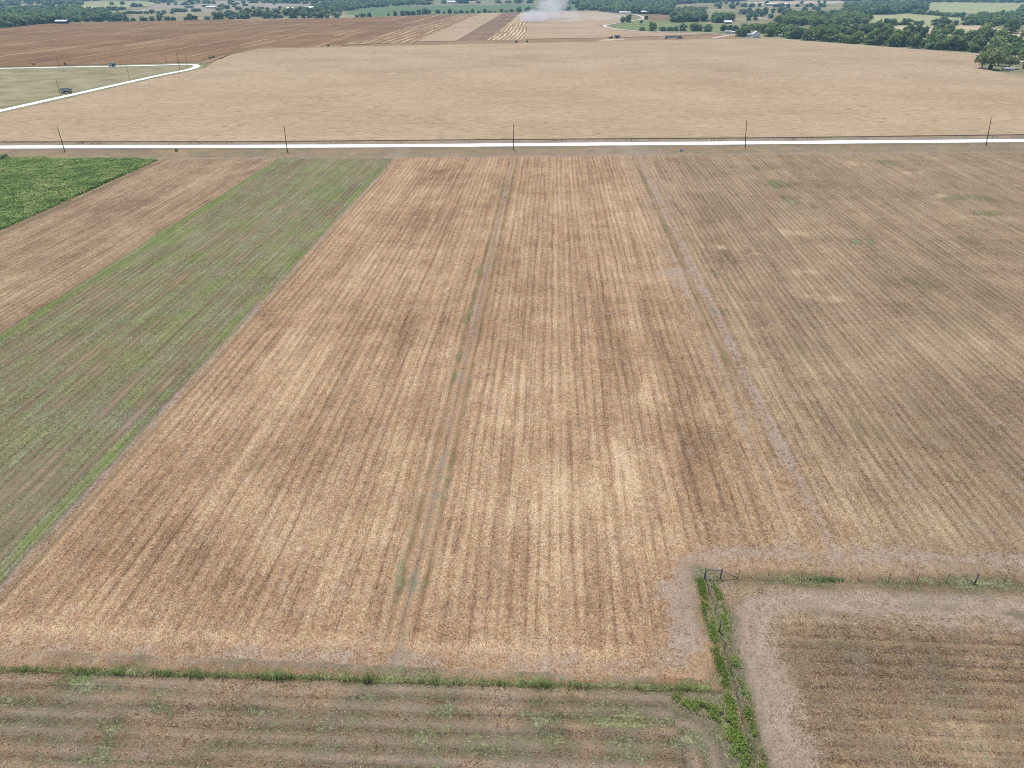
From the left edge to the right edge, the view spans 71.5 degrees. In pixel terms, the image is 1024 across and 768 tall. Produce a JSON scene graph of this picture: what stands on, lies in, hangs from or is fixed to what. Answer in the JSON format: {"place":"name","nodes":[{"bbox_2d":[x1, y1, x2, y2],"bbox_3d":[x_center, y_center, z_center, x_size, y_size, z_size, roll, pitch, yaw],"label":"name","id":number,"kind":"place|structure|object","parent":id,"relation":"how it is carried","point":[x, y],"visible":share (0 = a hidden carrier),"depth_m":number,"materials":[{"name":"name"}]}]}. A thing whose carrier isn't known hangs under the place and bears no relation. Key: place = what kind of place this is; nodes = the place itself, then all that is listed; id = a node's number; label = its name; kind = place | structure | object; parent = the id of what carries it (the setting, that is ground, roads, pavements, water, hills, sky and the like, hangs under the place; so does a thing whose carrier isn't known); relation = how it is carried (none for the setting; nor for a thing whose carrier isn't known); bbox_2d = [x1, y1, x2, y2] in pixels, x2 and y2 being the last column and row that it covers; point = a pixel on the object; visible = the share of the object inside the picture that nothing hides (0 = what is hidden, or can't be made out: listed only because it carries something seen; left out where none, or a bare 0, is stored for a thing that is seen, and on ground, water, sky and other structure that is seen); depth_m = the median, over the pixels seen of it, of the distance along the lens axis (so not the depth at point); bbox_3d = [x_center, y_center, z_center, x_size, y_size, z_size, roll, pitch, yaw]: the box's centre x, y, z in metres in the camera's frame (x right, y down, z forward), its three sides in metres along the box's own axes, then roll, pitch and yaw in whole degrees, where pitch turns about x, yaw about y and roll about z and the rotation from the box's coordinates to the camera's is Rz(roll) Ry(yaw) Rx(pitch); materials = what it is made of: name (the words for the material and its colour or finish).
{"place":"outdoors","nodes":[
{"label":"outdoors","id":0,"kind":"place"},
{"bbox_2d":[0,65,187,107],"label":"dry pasture","id":1,"kind":"structure","parent":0,"point":[18,86],"depth_m":514.23,"materials":[{"name":"plant"}]},
{"bbox_2d":[59,88,72,92],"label":"grain wagon","id":2,"kind":"object","parent":1,"relation":"on","point":[64,90],"visible":0.97,"depth_m":444.12,"materials":[{"name":"white paint"}]},
{"bbox_2d":[32,2,161,7],"bbox_3d":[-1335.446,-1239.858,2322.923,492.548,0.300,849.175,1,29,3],"label":"pale meadow","id":3,"kind":"structure","parent":0,"point":[99,4],"depth_m":2311.17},
{"bbox_2d":[0,64,199,111],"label":"gravel lane","id":4,"kind":"structure","parent":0,"point":[195,66],"depth_m":493.05,"materials":[{"name":"gravel"}]},
{"bbox_2d":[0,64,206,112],"bbox_3d":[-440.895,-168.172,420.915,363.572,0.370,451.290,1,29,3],"label":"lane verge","id":5,"kind":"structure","parent":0,"point":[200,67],"depth_m":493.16,"materials":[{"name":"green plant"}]},
{"bbox_2d":[0,159,276,334],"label":"stubble field","id":6,"kind":"structure","parent":0,"point":[49,255],"depth_m":202.12,"materials":[{"name":"plant"}]},
{"bbox_2d":[129,13,211,18],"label":"pale pasture","id":7,"kind":"structure","parent":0,"point":[175,15],"depth_m":1519.88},
{"bbox_2d":[0,159,393,587],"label":"green cover field","id":8,"kind":"structure","parent":0,"point":[209,277],"depth_m":140.56,"materials":[{"name":"plant"}]},
{"bbox_2d":[137,1,314,12],"bbox_3d":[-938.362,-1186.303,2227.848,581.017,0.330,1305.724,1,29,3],"label":"pale pasture","id":9,"kind":"structure","parent":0,"point":[164,6],"depth_m":2112.38,"materials":[{"name":"plant"}]},
{"bbox_2d":[0,14,477,66],"bbox_3d":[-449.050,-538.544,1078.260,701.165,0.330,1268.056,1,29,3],"label":"brown cut field","id":10,"kind":"structure","parent":0,"point":[117,43],"depth_m":903.29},
{"bbox_2d":[55,20,68,23],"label":"barn","id":11,"kind":"structure","parent":10,"relation":"on","point":[61,21],"depth_m":1214.11,"materials":[{"name":"white metal"}]},
{"bbox_2d":[0,672,747,767],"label":"weedy front field","id":12,"kind":"structure","parent":0,"point":[90,696],"depth_m":65.98,"materials":[{"name":"plant"}]},
{"bbox_2d":[344,14,476,44],"bbox_3d":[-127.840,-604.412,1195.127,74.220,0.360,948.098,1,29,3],"label":"combed strip","id":13,"kind":"object","parent":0,"point":[415,33],"visible":0.93,"depth_m":994.61,"materials":[{"name":"plant"}]},
{"bbox_2d":[0,156,826,767],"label":"brown stubble field","id":14,"kind":"structure","parent":0,"point":[518,276],"depth_m":99.90,"materials":[{"name":"soil"}]},
{"bbox_2d":[0,660,721,695],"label":"weed row","id":15,"kind":"object","parent":14,"relation":"on","point":[283,674],"visible":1,"depth_m":70.25,"materials":[{"name":"green plant"}]},
{"bbox_2d":[0,580,1022,767],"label":"grass tufts","id":16,"kind":"object","parent":14,"relation":"on","point":[518,702],"visible":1,"depth_m":67.24,"materials":[{"name":"green plant"}]},
{"bbox_2d":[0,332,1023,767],"bbox_3d":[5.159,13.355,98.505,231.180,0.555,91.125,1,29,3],"label":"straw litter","id":17,"kind":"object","parent":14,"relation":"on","point":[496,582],"visible":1,"depth_m":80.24,"materials":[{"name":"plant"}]},
{"bbox_2d":[416,13,502,41],"bbox_3d":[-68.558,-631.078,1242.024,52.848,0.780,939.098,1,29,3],"label":"standing grain strip","id":18,"kind":"object","parent":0,"point":[458,31],"visible":0.93,"depth_m":1051.79,"materials":[{"name":"plant"}]},
{"bbox_2d":[345,4,587,16],"bbox_3d":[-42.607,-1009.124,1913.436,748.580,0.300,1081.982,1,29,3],"label":"green far field","id":19,"kind":"structure","parent":0,"point":[379,11],"depth_m":1944.17,"materials":[{"name":"plant"}]},
{"bbox_2d":[200,34,740,63],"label":"mown headland","id":20,"kind":"structure","parent":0,"point":[711,36],"depth_m":840.78,"materials":[{"name":"plant"}]},
{"bbox_2d":[458,13,519,40],"bbox_3d":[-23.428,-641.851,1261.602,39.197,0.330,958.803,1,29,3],"label":"bare brown strip","id":21,"kind":"object","parent":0,"point":[488,30],"visible":1,"depth_m":1083.19,"materials":[{"name":"soil"}]},
{"bbox_2d":[488,12,529,39],"bbox_3d":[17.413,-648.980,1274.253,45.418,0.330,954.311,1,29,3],"label":"swathed strip","id":22,"kind":"object","parent":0,"point":[515,28],"visible":0.93,"depth_m":1059.74,"materials":[{"name":"plant"}]},
{"bbox_2d":[0,39,1023,141],"bbox_3d":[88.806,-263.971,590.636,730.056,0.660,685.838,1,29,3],"label":"tan grain field","id":23,"kind":"structure","parent":0,"point":[701,89],"depth_m":430.07,"materials":[{"name":"plant"}]},
{"bbox_2d":[974,51,989,67],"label":"tree","id":24,"kind":"object","parent":23,"relation":"on","point":[977,59],"visible":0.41,"depth_m":570.67,"materials":[{"name":"green plant"}]},
{"bbox_2d":[0,135,1023,159],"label":"road verge","id":25,"kind":"structure","parent":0,"point":[502,152],"depth_m":294.72,"materials":[{"name":"soil"}]},
{"bbox_2d":[2,136,1022,143],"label":"roadside weeds","id":26,"kind":"object","parent":25,"relation":"on","point":[480,141],"visible":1,"depth_m":309.22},
{"bbox_2d":[0,0,1023,77],"bbox_3d":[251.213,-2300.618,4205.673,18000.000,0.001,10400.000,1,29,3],"label":"ground","id":27,"kind":"structure","parent":0,"point":[1018,71],"depth_m":1527.74,"materials":[{"name":"plant"}]},
{"bbox_2d":[7,17,20,26],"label":"tree","id":28,"kind":"object","parent":27,"relation":"on","point":[15,20],"visible":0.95,"depth_m":1132.55,"materials":[{"name":"green plant"}]},
{"bbox_2d":[33,16,46,23],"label":"tree","id":29,"kind":"object","parent":27,"relation":"on","point":[38,18],"visible":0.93,"depth_m":1198.23,"materials":[{"name":"green plant"}]},
{"bbox_2d":[0,155,157,229],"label":"green crop","id":30,"kind":"object","parent":27,"relation":"on","point":[31,186],"visible":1,"depth_m":247.83,"materials":[{"name":"green plant"}]},
{"bbox_2d":[0,0,1023,48],"bbox_3d":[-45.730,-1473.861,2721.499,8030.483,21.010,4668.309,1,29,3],"label":"woods","id":31,"kind":"object","parent":27,"relation":"on","point":[666,7],"visible":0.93,"depth_m":1608.64,"materials":[{"name":"green plant"}]},
{"bbox_2d":[646,14,669,20],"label":"brown paddock","id":32,"kind":"structure","parent":27,"relation":"on","point":[658,17],"depth_m":1430.97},
{"bbox_2d":[608,19,724,32],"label":"green paddock","id":33,"kind":"structure","parent":27,"relation":"on","point":[635,25],"depth_m":1160.21,"materials":[{"name":"plant"}]},
{"bbox_2d":[647,21,658,30],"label":"tree","id":34,"kind":"object","parent":33,"relation":"on","point":[652,25],"visible":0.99,"depth_m":1021.33,"materials":[{"name":"green plant"}]},
{"bbox_2d":[674,13,685,22],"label":"tree","id":35,"kind":"object","parent":33,"relation":"on","point":[680,18],"visible":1,"depth_m":1247.12,"materials":[{"name":"green plant"}]},
{"bbox_2d":[687,23,697,30],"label":"tree","id":36,"kind":"object","parent":33,"relation":"on","point":[692,26],"visible":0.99,"depth_m":1020.82,"materials":[{"name":"green plant"}]},
{"bbox_2d":[735,29,743,36],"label":"tree","id":37,"kind":"object","parent":27,"relation":"on","point":[739,32],"visible":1,"depth_m":915.73,"materials":[{"name":"green plant"}]},
{"bbox_2d":[740,26,750,35],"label":"tree","id":38,"kind":"object","parent":27,"relation":"on","point":[746,29],"visible":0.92,"depth_m":918.66,"materials":[{"name":"green plant"}]},
{"bbox_2d":[758,24,768,32],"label":"tree","id":39,"kind":"object","parent":27,"relation":"on","point":[761,27],"visible":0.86,"depth_m":979.34,"materials":[{"name":"green plant"}]},
{"bbox_2d":[763,25,775,36],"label":"tree","id":40,"kind":"object","parent":27,"relation":"on","point":[770,30],"visible":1,"depth_m":914.11,"materials":[{"name":"green plant"}]},
{"bbox_2d":[773,15,785,22],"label":"tree","id":41,"kind":"object","parent":27,"relation":"on","point":[779,18],"visible":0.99,"depth_m":1182.90,"materials":[{"name":"green plant"}]},
{"bbox_2d":[784,31,797,38],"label":"tree","id":42,"kind":"object","parent":27,"relation":"on","point":[789,35],"visible":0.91,"depth_m":885.30,"materials":[{"name":"green plant"}]},
{"bbox_2d":[789,17,799,25],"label":"tree","id":43,"kind":"object","parent":27,"relation":"on","point":[793,20],"visible":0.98,"depth_m":1150.41,"materials":[{"name":"green plant"}]},
{"bbox_2d":[791,27,803,38],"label":"tree","id":44,"kind":"object","parent":27,"relation":"on","point":[798,31],"visible":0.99,"depth_m":878.29,"materials":[{"name":"green plant"}]},
{"bbox_2d":[799,16,808,25],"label":"tree","id":45,"kind":"object","parent":27,"relation":"on","point":[803,19],"visible":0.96,"depth_m":1150.50,"materials":[{"name":"green plant"}]},
{"bbox_2d":[800,32,814,40],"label":"tree","id":46,"kind":"object","parent":27,"relation":"on","point":[810,37],"visible":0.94,"depth_m":857.72,"materials":[{"name":"green plant"}]},
{"bbox_2d":[803,27,813,40],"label":"tree","id":47,"kind":"object","parent":27,"relation":"on","point":[809,31],"visible":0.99,"depth_m":857.31,"materials":[{"name":"green plant"}]},
{"bbox_2d":[809,17,821,26],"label":"tree","id":48,"kind":"object","parent":27,"relation":"on","point":[816,22],"visible":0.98,"depth_m":1108.84,"materials":[{"name":"green plant"}]},
{"bbox_2d":[813,26,825,40],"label":"tree","id":49,"kind":"object","parent":27,"relation":"on","point":[819,33],"visible":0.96,"depth_m":845.86,"materials":[{"name":"green plant"}]},
{"bbox_2d":[820,34,831,41],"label":"tree","id":50,"kind":"object","parent":27,"relation":"on","point":[825,38],"visible":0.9,"depth_m":840.41,"materials":[{"name":"green plant"}]},
{"bbox_2d":[826,28,839,35],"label":"tree","id":51,"kind":"object","parent":27,"relation":"on","point":[832,31],"visible":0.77,"depth_m":847.72,"materials":[{"name":"green plant"}]},
{"bbox_2d":[838,35,848,42],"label":"tree","id":52,"kind":"object","parent":27,"relation":"on","point":[842,38],"visible":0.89,"depth_m":822.62,"materials":[{"name":"green plant"}]},
{"bbox_2d":[839,26,850,33],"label":"tree","id":53,"kind":"object","parent":27,"relation":"on","point":[843,29],"visible":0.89,"depth_m":954.08,"materials":[{"name":"green plant"}]},
{"bbox_2d":[844,28,856,34],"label":"tree","id":54,"kind":"object","parent":27,"relation":"on","point":[851,31],"visible":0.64,"depth_m":831.64,"materials":[{"name":"green plant"}]},
{"bbox_2d":[845,34,859,43],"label":"tree","id":55,"kind":"object","parent":27,"relation":"on","point":[850,38],"visible":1,"depth_m":811.63,"materials":[{"name":"green plant"}]},
{"bbox_2d":[854,30,864,43],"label":"tree","id":56,"kind":"object","parent":27,"relation":"on","point":[858,34],"visible":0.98,"depth_m":809.67,"materials":[{"name":"green plant"}]},
{"bbox_2d":[859,23,866,32],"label":"tree","id":57,"kind":"object","parent":27,"relation":"on","point":[862,26],"visible":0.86,"depth_m":961.39,"materials":[{"name":"green plant"}]},
{"bbox_2d":[858,17,869,25],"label":"tree","id":58,"kind":"object","parent":27,"relation":"on","point":[865,20],"visible":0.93,"depth_m":1155.31,"materials":[{"name":"green plant"}]},
{"bbox_2d":[862,29,875,41],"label":"tree","id":59,"kind":"object","parent":27,"relation":"on","point":[871,35],"visible":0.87,"depth_m":808.93,"materials":[{"name":"green plant"}]},
{"bbox_2d":[862,39,876,44],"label":"tree","id":60,"kind":"object","parent":27,"relation":"on","point":[869,42],"visible":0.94,"depth_m":794.16,"materials":[{"name":"green plant"}]},
{"bbox_2d":[869,19,885,30],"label":"tree","id":61,"kind":"object","parent":27,"relation":"on","point":[879,24],"visible":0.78,"depth_m":943.60,"materials":[{"name":"green plant"}]},
{"bbox_2d":[873,32,885,45],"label":"tree","id":62,"kind":"object","parent":27,"relation":"on","point":[880,37],"visible":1,"depth_m":785.04,"materials":[{"name":"green plant"}]},
{"bbox_2d":[881,27,893,40],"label":"tree","id":63,"kind":"object","parent":27,"relation":"on","point":[888,32],"visible":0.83,"depth_m":799.86,"materials":[{"name":"green plant"}]},
{"bbox_2d":[882,23,893,31],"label":"tree","id":64,"kind":"object","parent":27,"relation":"on","point":[886,27],"visible":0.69,"depth_m":927.82,"materials":[{"name":"green plant"}]},
{"bbox_2d":[886,35,898,46],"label":"tree","id":65,"kind":"object","parent":27,"relation":"on","point":[893,39],"visible":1,"depth_m":769.87,"materials":[{"name":"green plant"}]},
{"bbox_2d":[895,32,907,45],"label":"tree","id":66,"kind":"object","parent":27,"relation":"on","point":[903,36],"visible":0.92,"depth_m":769.59,"materials":[{"name":"green plant"}]},
{"bbox_2d":[902,24,915,34],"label":"tree","id":67,"kind":"object","parent":27,"relation":"on","point":[911,27],"visible":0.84,"depth_m":915.63,"materials":[{"name":"green plant"}]},
{"bbox_2d":[906,35,921,47],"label":"tree","id":68,"kind":"object","parent":27,"relation":"on","point":[914,40],"visible":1,"depth_m":753.34,"materials":[{"name":"green plant"}]},
{"bbox_2d":[920,24,930,37],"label":"tree","id":69,"kind":"object","parent":27,"relation":"on","point":[924,31],"visible":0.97,"depth_m":896.40,"materials":[{"name":"green plant"}]},
{"bbox_2d":[920,39,932,46],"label":"tree","id":70,"kind":"object","parent":27,"relation":"on","point":[925,41],"visible":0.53,"depth_m":757.77,"materials":[{"name":"green plant"}]},
{"bbox_2d":[927,32,938,41],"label":"tree","id":71,"kind":"object","parent":27,"relation":"on","point":[931,35],"visible":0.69,"depth_m":771.91,"materials":[{"name":"green plant"}]},
{"bbox_2d":[934,32,947,41],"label":"tree","id":72,"kind":"object","parent":27,"relation":"on","point":[941,36],"visible":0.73,"depth_m":762.77,"materials":[{"name":"green plant"}]},
{"bbox_2d":[933,39,951,49],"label":"tree","id":73,"kind":"object","parent":27,"relation":"on","point":[941,44],"visible":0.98,"depth_m":734.85,"materials":[{"name":"green plant"}]},
{"bbox_2d":[935,28,951,34],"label":"tree","id":74,"kind":"object","parent":27,"relation":"on","point":[943,31],"visible":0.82,"depth_m":880.52,"materials":[{"name":"green plant"}]},
{"bbox_2d":[944,23,955,36],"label":"tree","id":75,"kind":"object","parent":27,"relation":"on","point":[951,27],"visible":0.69,"depth_m":885.19,"materials":[{"name":"green plant"}]},
{"bbox_2d":[942,33,959,49],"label":"tree","id":76,"kind":"object","parent":27,"relation":"on","point":[953,39],"visible":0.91,"depth_m":729.97,"materials":[{"name":"green plant"}]},
{"bbox_2d":[952,28,964,35],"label":"tree","id":77,"kind":"object","parent":27,"relation":"on","point":[960,31],"visible":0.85,"depth_m":863.06,"materials":[{"name":"green plant"}]},
{"bbox_2d":[954,36,967,50],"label":"tree","id":78,"kind":"object","parent":27,"relation":"on","point":[962,40],"visible":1,"depth_m":722.88,"materials":[{"name":"green plant"}]},
{"bbox_2d":[963,28,977,40],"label":"tree","id":79,"kind":"object","parent":27,"relation":"on","point":[970,35],"visible":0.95,"depth_m":851.46,"materials":[{"name":"green plant"}]},
{"bbox_2d":[967,44,981,52],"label":"tree","id":80,"kind":"object","parent":27,"relation":"on","point":[975,48],"visible":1,"depth_m":709.20,"materials":[{"name":"green plant"}]},
{"bbox_2d":[971,32,984,48],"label":"tree","id":81,"kind":"object","parent":27,"relation":"on","point":[976,37],"visible":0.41,"depth_m":735.91,"materials":[{"name":"green plant"}]},
{"bbox_2d":[974,38,987,50],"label":"tree","id":82,"kind":"object","parent":27,"relation":"on","point":[981,41],"visible":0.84,"depth_m":721.50,"materials":[{"name":"green plant"}]},
{"bbox_2d":[975,27,986,35],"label":"tree","id":83,"kind":"object","parent":27,"relation":"on","point":[982,30],"visible":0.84,"depth_m":841.02,"materials":[{"name":"green plant"}]},
{"bbox_2d":[984,28,997,41],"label":"tree","id":84,"kind":"object","parent":27,"relation":"on","point":[989,32],"visible":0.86,"depth_m":836.32,"materials":[{"name":"green plant"}]},
{"bbox_2d":[977,44,1006,67],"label":"tree","id":85,"kind":"object","parent":27,"relation":"on","point":[992,55],"visible":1,"depth_m":561.21,"materials":[{"name":"green plant"}]},
{"bbox_2d":[990,17,1002,25],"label":"tree","id":86,"kind":"object","parent":27,"relation":"on","point":[996,20],"visible":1,"depth_m":1155.19,"materials":[{"name":"green plant"}]},
{"bbox_2d":[989,29,1006,37],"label":"tree","id":87,"kind":"object","parent":27,"relation":"on","point":[1002,32],"visible":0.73,"depth_m":827.60,"materials":[{"name":"green plant"}]},
{"bbox_2d":[989,34,1007,43],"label":"tree","id":88,"kind":"object","parent":27,"relation":"on","point":[996,38],"visible":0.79,"depth_m":727.89,"materials":[{"name":"green plant"}]},
{"bbox_2d":[1004,33,1017,42],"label":"tree","id":89,"kind":"object","parent":27,"relation":"on","point":[1010,37],"visible":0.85,"depth_m":820.63,"materials":[{"name":"green plant"}]},
{"bbox_2d":[1003,56,1019,66],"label":"tree","id":90,"kind":"object","parent":27,"relation":"on","point":[1011,60],"visible":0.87,"depth_m":568.59,"materials":[{"name":"green plant"}]},
{"bbox_2d":[1009,47,1023,56],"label":"tree","id":91,"kind":"object","parent":27,"relation":"on","point":[1015,51],"visible":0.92,"depth_m":648.07,"materials":[{"name":"green plant"}]},
{"bbox_2d":[0,139,1023,148],"bbox_3d":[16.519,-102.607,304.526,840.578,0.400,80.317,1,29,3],"label":"gravel road","id":92,"kind":"structure","parent":0,"point":[515,144],"depth_m":303.32,"materials":[{"name":"gravel"}]},
{"bbox_2d":[525,11,705,38],"bbox_3d":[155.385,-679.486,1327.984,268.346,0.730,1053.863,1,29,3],"label":"standing grain field","id":93,"kind":"structure","parent":0,"point":[566,25],"depth_m":1100.31,"materials":[{"name":"plant"}]},
{"bbox_2d":[602,14,718,33],"bbox_3d":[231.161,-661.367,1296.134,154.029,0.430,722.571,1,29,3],"label":"farm track","id":94,"kind":"structure","parent":0,"point":[645,31],"depth_m":1081.38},
{"bbox_2d":[747,1,843,4],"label":"stubble meadow","id":95,"kind":"structure","parent":0,"point":[806,2],"depth_m":2550.77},
{"bbox_2d":[635,153,1023,588],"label":"stubble field","id":96,"kind":"structure","parent":0,"point":[884,272],"depth_m":140.30,"materials":[{"name":"plant"}]},
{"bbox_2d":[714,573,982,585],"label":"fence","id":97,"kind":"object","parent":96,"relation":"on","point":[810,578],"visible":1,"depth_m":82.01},
{"bbox_2d":[706,578,1023,767],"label":"fenced paddock","id":98,"kind":"structure","parent":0,"point":[923,603],"depth_m":71.21,"materials":[{"name":"soil"}]},
{"bbox_2d":[705,569,758,767],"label":"wire fence","id":99,"kind":"object","parent":98,"relation":"on","point":[730,661],"visible":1,"depth_m":70.90,"materials":[{"name":"metal"}]},
{"bbox_2d":[668,577,769,767],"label":"vine growth","id":100,"kind":"object","parent":99,"relation":"attached to","point":[738,737],"visible":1,"depth_m":67.69,"materials":[{"name":"green plant"}]},
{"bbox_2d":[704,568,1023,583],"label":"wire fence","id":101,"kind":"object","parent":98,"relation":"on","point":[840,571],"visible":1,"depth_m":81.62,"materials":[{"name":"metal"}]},
{"bbox_2d":[867,13,963,25],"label":"pale meadow","id":102,"kind":"structure","parent":0,"point":[927,19],"depth_m":1431.68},
{"bbox_2d":[894,25,1023,39],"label":"stubble meadow","id":103,"kind":"structure","parent":0,"point":[972,27],"depth_m":1082.65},
{"bbox_2d":[1002,18,1021,33],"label":"tree","id":104,"kind":"object","parent":103,"relation":"on","point":[1013,25],"visible":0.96,"depth_m":970.75,"materials":[{"name":"green plant"}]},
{"bbox_2d":[927,2,1023,12],"bbox_3d":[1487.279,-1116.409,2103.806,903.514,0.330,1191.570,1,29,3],"label":"pale meadow","id":105,"kind":"structure","parent":0,"point":[968,7],"depth_m":2110.79,"materials":[{"name":"plant"}]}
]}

